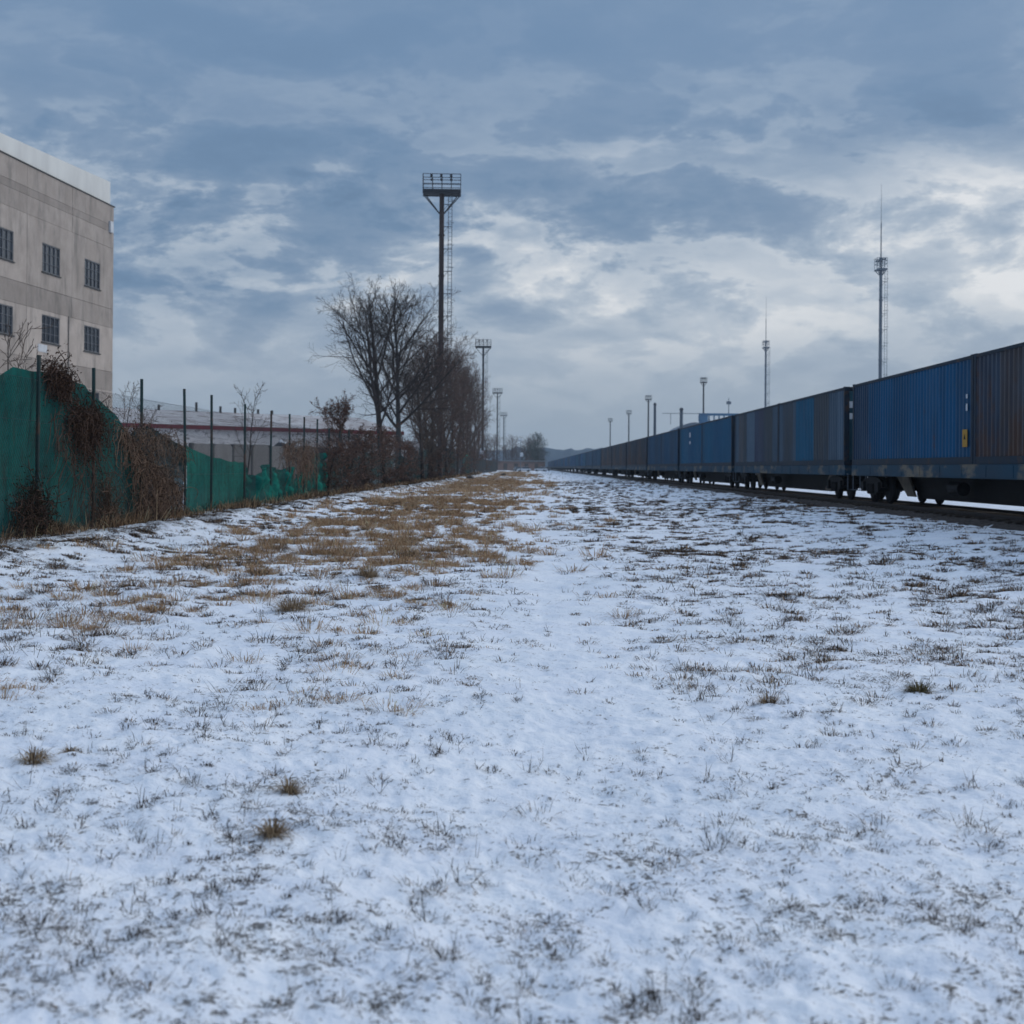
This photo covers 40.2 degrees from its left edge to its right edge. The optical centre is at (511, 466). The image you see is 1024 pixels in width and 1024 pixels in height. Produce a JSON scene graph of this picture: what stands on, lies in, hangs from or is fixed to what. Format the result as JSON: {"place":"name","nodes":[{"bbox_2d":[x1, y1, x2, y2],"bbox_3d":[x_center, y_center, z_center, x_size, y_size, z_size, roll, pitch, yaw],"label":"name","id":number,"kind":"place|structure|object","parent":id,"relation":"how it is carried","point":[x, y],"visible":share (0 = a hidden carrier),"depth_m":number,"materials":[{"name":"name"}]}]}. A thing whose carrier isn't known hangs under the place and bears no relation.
{"place":"outdoors","nodes":[
{"label":"outdoors","id":0,"kind":"place"},
{"bbox_2d":[0,472,481,544],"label":"grass strip","id":1,"kind":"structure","parent":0,"point":[60,528],"depth_m":34.25,"materials":[{"name":"plant"}]},
{"bbox_2d":[0,469,1023,1023],"bbox_3d":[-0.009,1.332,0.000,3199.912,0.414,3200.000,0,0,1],"label":"ground","id":2,"kind":"structure","parent":0,"point":[552,719],"depth_m":6.42,"materials":[{"name":"snow"}]},
{"bbox_2d":[0,320,37,369],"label":"sapling","id":3,"kind":"object","parent":2,"relation":"on","point":[8,360],"visible":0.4,"depth_m":29.83,"materials":[{"name":"brown plant"}]},
{"bbox_2d":[0,320,52,369],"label":"sapling","id":4,"kind":"object","parent":2,"relation":"on","point":[20,334],"visible":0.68,"depth_m":28.20,"materials":[{"name":"brown plant"}]},
{"bbox_2d":[7,742,61,767],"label":"grass tussock","id":5,"kind":"object","parent":2,"relation":"on","point":[37,756],"depth_m":6.70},
{"bbox_2d":[1,457,69,538],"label":"bush","id":6,"kind":"object","parent":2,"relation":"on","point":[41,512],"visible":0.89,"depth_m":24.52,"materials":[{"name":"brown plant"}]},
{"bbox_2d":[0,133,114,410],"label":"concrete building","id":7,"kind":"structure","parent":2,"relation":"on","point":[56,238],"depth_m":74.95,"materials":[{"name":"grey concrete"}]},
{"bbox_2d":[0,227,14,262],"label":"window","id":8,"kind":"structure","parent":7,"relation":"in","point":[6,236],"depth_m":69.29,"materials":[{"name":"grey glass"}]},
{"bbox_2d":[0,304,14,336],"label":"window","id":9,"kind":"structure","parent":7,"relation":"in","point":[5,310],"depth_m":69.25,"materials":[{"name":"grey glass"}]},
{"bbox_2d":[41,314,60,346],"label":"window","id":10,"kind":"structure","parent":7,"relation":"in","point":[50,335],"depth_m":74.50,"materials":[{"name":"grey glass"}]},
{"bbox_2d":[41,243,61,277],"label":"window","id":11,"kind":"structure","parent":7,"relation":"in","point":[50,254],"depth_m":74.31,"materials":[{"name":"grey glass"}]},
{"bbox_2d":[83,325,100,354],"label":"window","id":12,"kind":"structure","parent":7,"relation":"in","point":[91,334],"depth_m":79.88,"materials":[{"name":"grey glass"}]},
{"bbox_2d":[84,259,101,290],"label":"window","id":13,"kind":"structure","parent":7,"relation":"in","point":[92,269],"depth_m":80.05,"materials":[{"name":"grey glass"}]},
{"bbox_2d":[57,742,83,753],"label":"grass tussock","id":14,"kind":"object","parent":2,"relation":"on","point":[70,749],"depth_m":6.96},
{"bbox_2d":[88,467,143,528],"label":"shrub","id":15,"kind":"object","parent":2,"relation":"on","point":[110,511],"visible":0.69,"depth_m":29.12,"materials":[{"name":"brown plant"}]},
{"bbox_2d":[102,381,154,429],"bbox_3d":[-11.246,-0.617,40.172,2.206,3.767,1.314,0,0,12],"label":"sapling","id":16,"kind":"object","parent":2,"relation":"on","point":[133,392],"visible":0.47,"depth_m":40.16,"materials":[{"name":"brown plant"}]},
{"bbox_2d":[0,355,496,538],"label":"wire fence","id":17,"kind":"object","parent":2,"relation":"on","point":[491,468],"visible":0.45,"depth_m":37.59,"materials":[{"name":"paint"}]},
{"bbox_2d":[26,343,83,416],"bbox_3d":[-8.475,-1.627,26.143,0.853,1.393,2.038,0,0,1],"label":"dead vine","id":18,"kind":"object","parent":17,"relation":"attached to","point":[61,380],"visible":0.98,"depth_m":25.99,"materials":[{"name":"brown plant"}]},
{"bbox_2d":[0,367,139,536],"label":"shade net","id":19,"kind":"object","parent":17,"relation":"attached to","point":[27,375],"visible":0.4,"depth_m":25.65,"materials":[{"name":"fabric"}]},
{"bbox_2d":[46,392,135,528],"bbox_3d":[-8.347,-0.305,27.705,1.132,3.054,4.648,0,0,1],"label":"dead vine","id":20,"kind":"object","parent":17,"relation":"attached to","point":[94,480],"visible":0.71,"depth_m":27.39,"materials":[{"name":"plant"}]},
{"bbox_2d":[61,392,123,479],"bbox_3d":[-8.459,-0.685,27.732,1.326,1.910,3.072,0,0,1],"label":"dead vine","id":21,"kind":"object","parent":17,"relation":"attached to","point":[92,430],"visible":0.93,"depth_m":27.62,"materials":[{"name":"brown plant"}]},
{"bbox_2d":[107,406,197,511],"bbox_3d":[-8.355,-0.014,32.631,1.113,2.642,6.408,0,0,1],"label":"dead vine","id":22,"kind":"object","parent":17,"relation":"attached to","point":[122,435],"visible":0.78,"depth_m":31.31,"materials":[{"name":"brown plant"}]},
{"bbox_2d":[127,427,183,511],"bbox_3d":[-8.589,0.147,33.802,0.132,2.207,5.356,0,0,1],"label":"shade net","id":23,"kind":"object","parent":17,"relation":"attached to","point":[179,472],"visible":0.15,"depth_m":34.93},
{"bbox_2d":[125,440,191,519],"bbox_3d":[-8.539,0.380,32.873,1.439,2.080,5.205,0,0,-5],"label":"dead vine","id":24,"kind":"object","parent":17,"relation":"attached to","point":[150,502],"visible":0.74,"depth_m":32.29,"materials":[{"name":"brown plant"}]},
{"bbox_2d":[123,412,196,483],"bbox_3d":[-8.438,-0.390,33.288,1.170,1.687,5.580,0,0,1],"label":"dead vine","id":25,"kind":"object","parent":17,"relation":"attached to","point":[158,443],"visible":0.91,"depth_m":33.27,"materials":[{"name":"brown plant"}]},
{"bbox_2d":[186,445,243,511],"bbox_3d":[-8.455,0.336,40.234,0.109,1.824,7.494,0,0,1],"label":"shade net","id":26,"kind":"object","parent":17,"relation":"attached to","point":[224,477],"visible":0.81,"depth_m":39.19,"materials":[{"name":"fabric"}]},
{"bbox_2d":[245,464,295,502],"bbox_3d":[-8.393,0.576,48.563,0.672,1.346,8.850,0,0,1],"label":"shade net","id":27,"kind":"object","parent":17,"relation":"attached to","point":[262,480],"visible":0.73,"depth_m":47.97,"materials":[{"name":"fabric"}]},
{"bbox_2d":[278,424,329,493],"bbox_3d":[-7.991,-0.226,53.736,1.440,2.996,8.250,0,0,1],"label":"dead vine","id":28,"kind":"object","parent":17,"relation":"attached to","point":[305,456],"visible":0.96,"depth_m":53.77,"materials":[{"name":"brown plant"}]},
{"bbox_2d":[292,453,327,493],"bbox_3d":[-8.284,0.309,57.307,0.636,1.861,8.632,0,0,1],"label":"shade net","id":29,"kind":"object","parent":17,"relation":"attached to","point":[320,485],"visible":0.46,"depth_m":58.74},
{"bbox_2d":[326,453,393,490],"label":"shade net","id":30,"kind":"object","parent":17,"relation":"attached to","point":[363,470],"visible":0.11,"depth_m":75.09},
{"bbox_2d":[396,456,420,481],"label":"shade net","id":31,"kind":"object","parent":17,"relation":"attached to","point":[409,469],"visible":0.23,"depth_m":104.52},
{"bbox_2d":[227,381,273,473],"bbox_3d":[-8.827,-0.775,47.204,1.469,4.210,2.465,0,0,-21],"label":"sapling","id":32,"kind":"object","parent":2,"relation":"on","point":[250,409],"visible":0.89,"depth_m":47.01,"materials":[{"name":"brown plant"}]},
{"bbox_2d":[112,402,403,477],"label":"workshop","id":33,"kind":"structure","parent":2,"relation":"on","point":[296,420],"depth_m":141.87,"materials":[{"name":"paint"}]},
{"bbox_2d":[188,443,331,477],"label":"concrete wall","id":34,"kind":"structure","parent":2,"relation":"on","point":[233,453],"depth_m":75.11,"materials":[{"name":"concrete"}]},
{"bbox_2d":[239,811,302,844],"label":"grass tussock","id":35,"kind":"object","parent":2,"relation":"on","point":[274,831],"depth_m":5.47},
{"bbox_2d":[259,769,308,796],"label":"grass tussock","id":36,"kind":"object","parent":2,"relation":"on","point":[289,789],"depth_m":6.27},
{"bbox_2d":[264,593,320,611],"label":"grass tussock","id":37,"kind":"object","parent":2,"relation":"on","point":[293,606],"depth_m":13.98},
{"bbox_2d":[0,471,641,715],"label":"straw grass","id":38,"kind":"structure","parent":2,"relation":"on","point":[481,483],"depth_m":23.28,"materials":[{"name":"plant"}]},
{"bbox_2d":[298,435,367,494],"bbox_3d":[-7.913,-0.073,61.154,2.828,2.732,3.313,0,0,7],"label":"bush","id":39,"kind":"object","parent":2,"relation":"on","point":[333,454],"visible":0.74,"depth_m":60.99,"materials":[{"name":"brown plant"}]},
{"bbox_2d":[308,389,371,454],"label":"tree","id":40,"kind":"object","parent":2,"relation":"on","point":[341,412],"visible":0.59,"depth_m":83.90,"materials":[{"name":"brown plant"}]},
{"bbox_2d":[310,430,392,491],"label":"bush","id":41,"kind":"object","parent":2,"relation":"on","point":[356,442],"visible":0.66,"depth_m":68.06,"materials":[{"name":"brown plant"}]},
{"bbox_2d":[350,562,386,578],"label":"grass tussock","id":42,"kind":"object","parent":2,"relation":"on","point":[369,573],"depth_m":18.05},
{"bbox_2d":[344,427,404,486],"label":"bush","id":43,"kind":"object","parent":2,"relation":"on","point":[367,479],"visible":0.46,"depth_m":75.17,"materials":[{"name":"brown plant"}]},
{"bbox_2d":[308,271,460,438],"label":"bare tree","id":44,"kind":"object","parent":2,"relation":"on","point":[375,393],"visible":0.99,"depth_m":99.92,"materials":[{"name":"brown plant"}]},
{"bbox_2d":[352,420,416,485],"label":"bush","id":45,"kind":"object","parent":2,"relation":"on","point":[393,475],"visible":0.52,"depth_m":85.49,"materials":[{"name":"brown plant"}]},
{"bbox_2d":[340,281,468,456],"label":"bare tree","id":46,"kind":"object","parent":2,"relation":"on","point":[397,414],"visible":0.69,"depth_m":103.95,"materials":[{"name":"brown plant"}]},
{"bbox_2d":[376,433,433,482],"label":"bush","id":47,"kind":"object","parent":2,"relation":"on","point":[412,465],"visible":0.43,"depth_m":97.62,"materials":[{"name":"brown plant"}]},
{"bbox_2d":[384,348,467,479],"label":"bare tree","id":48,"kind":"object","parent":2,"relation":"on","point":[420,429],"visible":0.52,"depth_m":115.88,"materials":[{"name":"brown plant"}]},
{"bbox_2d":[382,332,477,475],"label":"bare tree","id":49,"kind":"object","parent":2,"relation":"on","point":[440,360],"visible":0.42,"depth_m":127.61,"materials":[{"name":"brown plant"}]},
{"bbox_2d":[395,366,468,475],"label":"bare tree","id":50,"kind":"object","parent":2,"relation":"on","point":[439,431],"visible":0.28,"depth_m":125.93,"materials":[{"name":"brown plant"}]},
{"bbox_2d":[385,323,480,475],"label":"bare tree","id":51,"kind":"object","parent":2,"relation":"on","point":[463,429],"visible":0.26,"depth_m":149.93,"materials":[{"name":"brown plant"}]},
{"bbox_2d":[417,447,452,479],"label":"bush","id":52,"kind":"object","parent":2,"relation":"on","point":[438,456],"visible":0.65,"depth_m":124.86,"materials":[{"name":"brown plant"}]},
{"bbox_2d":[400,338,479,458],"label":"bare tree","id":53,"kind":"object","parent":2,"relation":"on","point":[458,435],"visible":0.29,"depth_m":140.00,"materials":[{"name":"brown plant"}]},
{"bbox_2d":[423,173,460,477],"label":"lighting mast","id":54,"kind":"object","parent":2,"relation":"on","point":[441,193],"visible":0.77,"depth_m":137.80,"materials":[{"name":"metal"}]},
{"bbox_2d":[433,345,476,454],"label":"bare tree","id":55,"kind":"object","parent":2,"relation":"on","point":[458,425],"visible":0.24,"depth_m":167.74,"materials":[{"name":"brown plant"}]},
{"bbox_2d":[447,445,467,475],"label":"bush","id":56,"kind":"object","parent":2,"relation":"on","point":[452,461],"visible":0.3,"depth_m":154.68,"materials":[{"name":"brown plant"}]},
{"bbox_2d":[449,447,473,473],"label":"bush","id":57,"kind":"object","parent":2,"relation":"on","point":[466,463],"visible":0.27,"depth_m":184.94,"materials":[{"name":"brown plant"}]},
{"bbox_2d":[437,366,490,474],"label":"bare tree","id":58,"kind":"object","parent":2,"relation":"on","point":[457,463],"visible":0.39,"depth_m":175.80,"materials":[{"name":"brown plant"}]},
{"bbox_2d":[446,359,489,461],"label":"bare tree","id":59,"kind":"object","parent":2,"relation":"on","point":[467,404],"visible":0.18,"depth_m":195.84,"materials":[{"name":"brown plant"}]},
{"bbox_2d":[455,372,496,456],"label":"bare tree","id":60,"kind":"object","parent":2,"relation":"on","point":[472,434],"visible":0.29,"depth_m":210.32,"materials":[{"name":"brown plant"}]},
{"bbox_2d":[464,389,492,466],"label":"bare tree","id":61,"kind":"object","parent":2,"relation":"on","point":[479,426],"visible":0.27,"depth_m":245.71,"materials":[{"name":"brown plant"}]},
{"bbox_2d":[470,407,488,471],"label":"bare tree","id":62,"kind":"object","parent":2,"relation":"on","point":[480,434],"visible":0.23,"depth_m":269.55,"materials":[{"name":"brown plant"}]},
{"bbox_2d":[465,368,496,465],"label":"bare tree","id":63,"kind":"object","parent":2,"relation":"on","point":[482,428],"visible":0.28,"depth_m":224.13,"materials":[{"name":"brown plant"}]},
{"bbox_2d":[475,339,490,465],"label":"lighting mast","id":64,"kind":"object","parent":2,"relation":"on","point":[483,365],"visible":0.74,"depth_m":316.81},
{"bbox_2d":[476,434,496,464],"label":"bare tree","id":65,"kind":"object","parent":2,"relation":"on","point":[489,444],"visible":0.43,"depth_m":330.01,"materials":[{"name":"brown plant"}]},
{"bbox_2d":[492,388,502,469],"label":"lighting mast","id":66,"kind":"object","parent":2,"relation":"on","point":[497,393],"visible":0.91,"depth_m":513.77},
{"bbox_2d":[487,434,508,466],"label":"bare tree","id":67,"kind":"object","parent":2,"relation":"on","point":[495,442],"visible":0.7,"depth_m":400.05,"materials":[{"name":"brown plant"}]},
{"bbox_2d":[498,435,520,459],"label":"bare tree","id":68,"kind":"object","parent":2,"relation":"on","point":[512,450],"visible":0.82,"depth_m":539.89,"materials":[{"name":"brown plant"}]},
{"bbox_2d":[0,471,1023,1023],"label":"dead weeds","id":69,"kind":"object","parent":2,"relation":"on","point":[816,553],"visible":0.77,"depth_m":11.19,"materials":[{"name":"plant"}]},
{"bbox_2d":[492,460,545,470],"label":"long shed","id":70,"kind":"structure","parent":2,"relation":"on","point":[509,465],"depth_m":532.02,"materials":[{"name":"metal"}]},
{"bbox_2d":[520,436,539,460],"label":"bare tree","id":71,"kind":"object","parent":2,"relation":"on","point":[523,444],"visible":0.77,"depth_m":560.03,"materials":[{"name":"brown plant"}]},
{"bbox_2d":[526,431,548,460],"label":"bare tree","id":72,"kind":"object","parent":2,"relation":"on","point":[537,447],"visible":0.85,"depth_m":554.83,"materials":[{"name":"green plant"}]},
{"bbox_2d":[653,403,656,434],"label":"light pole","id":73,"kind":"object","parent":2,"relation":"on","point":[654,424],"visible":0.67,"depth_m":469.60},
{"bbox_2d":[662,413,738,423],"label":"gantry crane","id":74,"kind":"object","parent":2,"relation":"on","point":[703,417],"visible":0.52,"depth_m":419.40,"materials":[{"name":"metal"}]},
{"bbox_2d":[762,340,770,406],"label":"radio mast","id":75,"kind":"object","parent":2,"relation":"on","point":[765,348],"visible":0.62,"depth_m":313.85,"materials":[{"name":"metal"}]},
{"bbox_2d":[748,689,786,705],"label":"grass tussock","id":76,"kind":"object","parent":2,"relation":"on","point":[763,699],"depth_m":8.65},
{"bbox_2d":[551,469,1023,530],"bbox_3d":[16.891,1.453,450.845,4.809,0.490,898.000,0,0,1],"label":"track bed","id":77,"kind":"object","parent":2,"relation":"on","point":[983,523],"visible":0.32,"depth_m":40.88,"materials":[{"name":"gravel"}]},
{"bbox_2d":[550,469,1023,524],"bbox_3d":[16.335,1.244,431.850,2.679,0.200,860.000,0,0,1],"label":"railway track","id":78,"kind":"structure","parent":77,"relation":"on","point":[990,514],"depth_m":44.16,"materials":[{"name":"metal"}]},
{"bbox_2d":[592,467,607,474],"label":"flat wagon","id":79,"kind":"object","parent":78,"relation":"on","point":[596,469],"visible":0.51,"depth_m":217.07,"materials":[{"name":"paint"}]},
{"bbox_2d":[596,449,600,466],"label":"shipping container","id":80,"kind":"object","parent":79,"relation":"on","point":[598,457],"visible":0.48,"depth_m":206.03,"materials":[{"name":"metal"}]},
{"bbox_2d":[601,467,626,475],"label":"flat wagon","id":81,"kind":"object","parent":78,"relation":"on","point":[605,470],"visible":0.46,"depth_m":188.50,"materials":[{"name":"metal"}]},
{"bbox_2d":[601,447,605,466],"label":"shipping container","id":82,"kind":"object","parent":81,"relation":"on","point":[603,457],"visible":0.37,"depth_m":192.68,"materials":[{"name":"metal"}]},
{"bbox_2d":[606,446,611,466],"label":"shipping container","id":83,"kind":"object","parent":81,"relation":"on","point":[609,456],"visible":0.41,"depth_m":178.74,"materials":[{"name":"metal"}]},
{"bbox_2d":[612,466,643,477],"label":"flat wagon","id":84,"kind":"object","parent":78,"relation":"on","point":[621,470],"visible":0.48,"depth_m":162.68,"materials":[{"name":"metal"}]},
{"bbox_2d":[612,444,620,466],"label":"shipping container","id":85,"kind":"object","parent":84,"relation":"on","point":[614,455],"visible":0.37,"depth_m":167.98,"materials":[{"name":"metal"}]},
{"bbox_2d":[618,442,626,466],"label":"shipping container","id":86,"kind":"object","parent":84,"relation":"on","point":[622,454],"visible":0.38,"depth_m":154.27,"materials":[{"name":"metal"}]},
{"bbox_2d":[626,466,668,479],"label":"flat wagon","id":87,"kind":"object","parent":78,"relation":"on","point":[641,471],"visible":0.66,"depth_m":136.31,"materials":[{"name":"metal"}]},
{"bbox_2d":[627,440,635,465],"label":"shipping container","id":88,"kind":"object","parent":87,"relation":"on","point":[631,453],"visible":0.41,"depth_m":140.93,"materials":[{"name":"metal"}]},
{"bbox_2d":[636,437,647,465],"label":"shipping container","id":89,"kind":"object","parent":87,"relation":"on","point":[641,451],"visible":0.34,"depth_m":127.59,"materials":[{"name":"metal"}]},
{"bbox_2d":[647,466,704,482],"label":"flat wagon","id":90,"kind":"object","parent":78,"relation":"on","point":[672,472],"visible":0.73,"depth_m":109.45,"materials":[{"name":"metal"}]},
{"bbox_2d":[647,433,660,465],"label":"shipping container","id":91,"kind":"object","parent":90,"relation":"on","point":[654,450],"visible":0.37,"depth_m":115.60,"materials":[{"name":"metal"}]},
{"bbox_2d":[661,429,679,465],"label":"shipping container","id":92,"kind":"object","parent":90,"relation":"on","point":[670,448],"visible":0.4,"depth_m":102.59,"materials":[{"name":"metal"}]},
{"bbox_2d":[679,466,767,488],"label":"flat wagon","id":93,"kind":"object","parent":78,"relation":"on","point":[720,474],"visible":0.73,"depth_m":82.31,"materials":[{"name":"metal"}]},
{"bbox_2d":[679,423,701,465],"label":"shipping container","id":94,"kind":"object","parent":93,"relation":"on","point":[690,445],"visible":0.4,"depth_m":89.71,"materials":[{"name":"metal"}]},
{"bbox_2d":[702,415,734,465],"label":"shipping container","id":95,"kind":"object","parent":93,"relation":"on","point":[718,442],"visible":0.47,"depth_m":76.62,"materials":[{"name":"metal"}]},
{"bbox_2d":[734,465,901,500],"bbox_3d":[12.342,0.536,58.521,2.468,1.220,25.800,0,0,1],"label":"flat wagon","id":96,"kind":"object","parent":78,"relation":"on","point":[838,479],"visible":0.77,"depth_m":54.90,"materials":[{"name":"metal"}]},
{"bbox_2d":[735,404,786,465],"bbox_3d":[12.421,-1.354,64.679,2.448,2.593,12.213,0,0,1],"label":"shipping container","id":97,"kind":"object","parent":96,"relation":"on","point":[756,437],"visible":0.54,"depth_m":64.06,"materials":[{"name":"metal"}]},
{"bbox_2d":[778,387,852,465],"bbox_3d":[12.290,-1.355,52.430,2.448,2.593,12.213,0,0,1],"label":"shipping container","id":98,"kind":"object","parent":96,"relation":"on","point":[816,429],"visible":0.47,"depth_m":50.74,"materials":[{"name":"metal"}]},
{"bbox_2d":[849,391,852,459],"bbox_3d":[11.696,-1.379,46.400,1.040,2.271,0.065,0,0,1],"label":"door","id":99,"kind":"structure","parent":98,"relation":"in","point":[850,392],"depth_m":46.39,"materials":[{"name":"metal"}]},
{"bbox_2d":[852,464,1023,506],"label":"flat wagon","id":100,"kind":"object","parent":78,"relation":"on","point":[999,484],"visible":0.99,"depth_m":35.82,"materials":[{"name":"paint"}]},
{"bbox_2d":[852,354,973,464],"bbox_3d":[12.139,-1.356,39.081,2.465,2.593,12.213,0,0,1],"label":"shipping container","id":101,"kind":"object","parent":100,"relation":"on","point":[923,416],"visible":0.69,"depth_m":37.72,"materials":[{"name":"metal"}]},
{"bbox_2d":[973,342,1023,463],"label":"shipping container","id":102,"kind":"object","parent":100,"relation":"on","point":[998,429],"visible":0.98,"depth_m":31.25,"materials":[{"name":"metal"}]},
{"bbox_2d":[874,184,888,378],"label":"radio mast","id":103,"kind":"object","parent":2,"relation":"on","point":[880,270],"visible":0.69,"depth_m":191.86,"materials":[{"name":"metal"}]},
{"bbox_2d":[898,675,938,694],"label":"grass tussock","id":104,"kind":"object","parent":2,"relation":"on","point":[924,688],"depth_m":9.20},
{"bbox_2d":[0,0,1023,450],"label":"sky","id":105,"kind":"structure","parent":0,"point":[654,193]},
{"bbox_2d":[456,447,600,466],"bbox_3d":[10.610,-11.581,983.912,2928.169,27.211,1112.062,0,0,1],"label":"hills","id":106,"kind":"structure","parent":0,"point":[554,454],"depth_m":1415.45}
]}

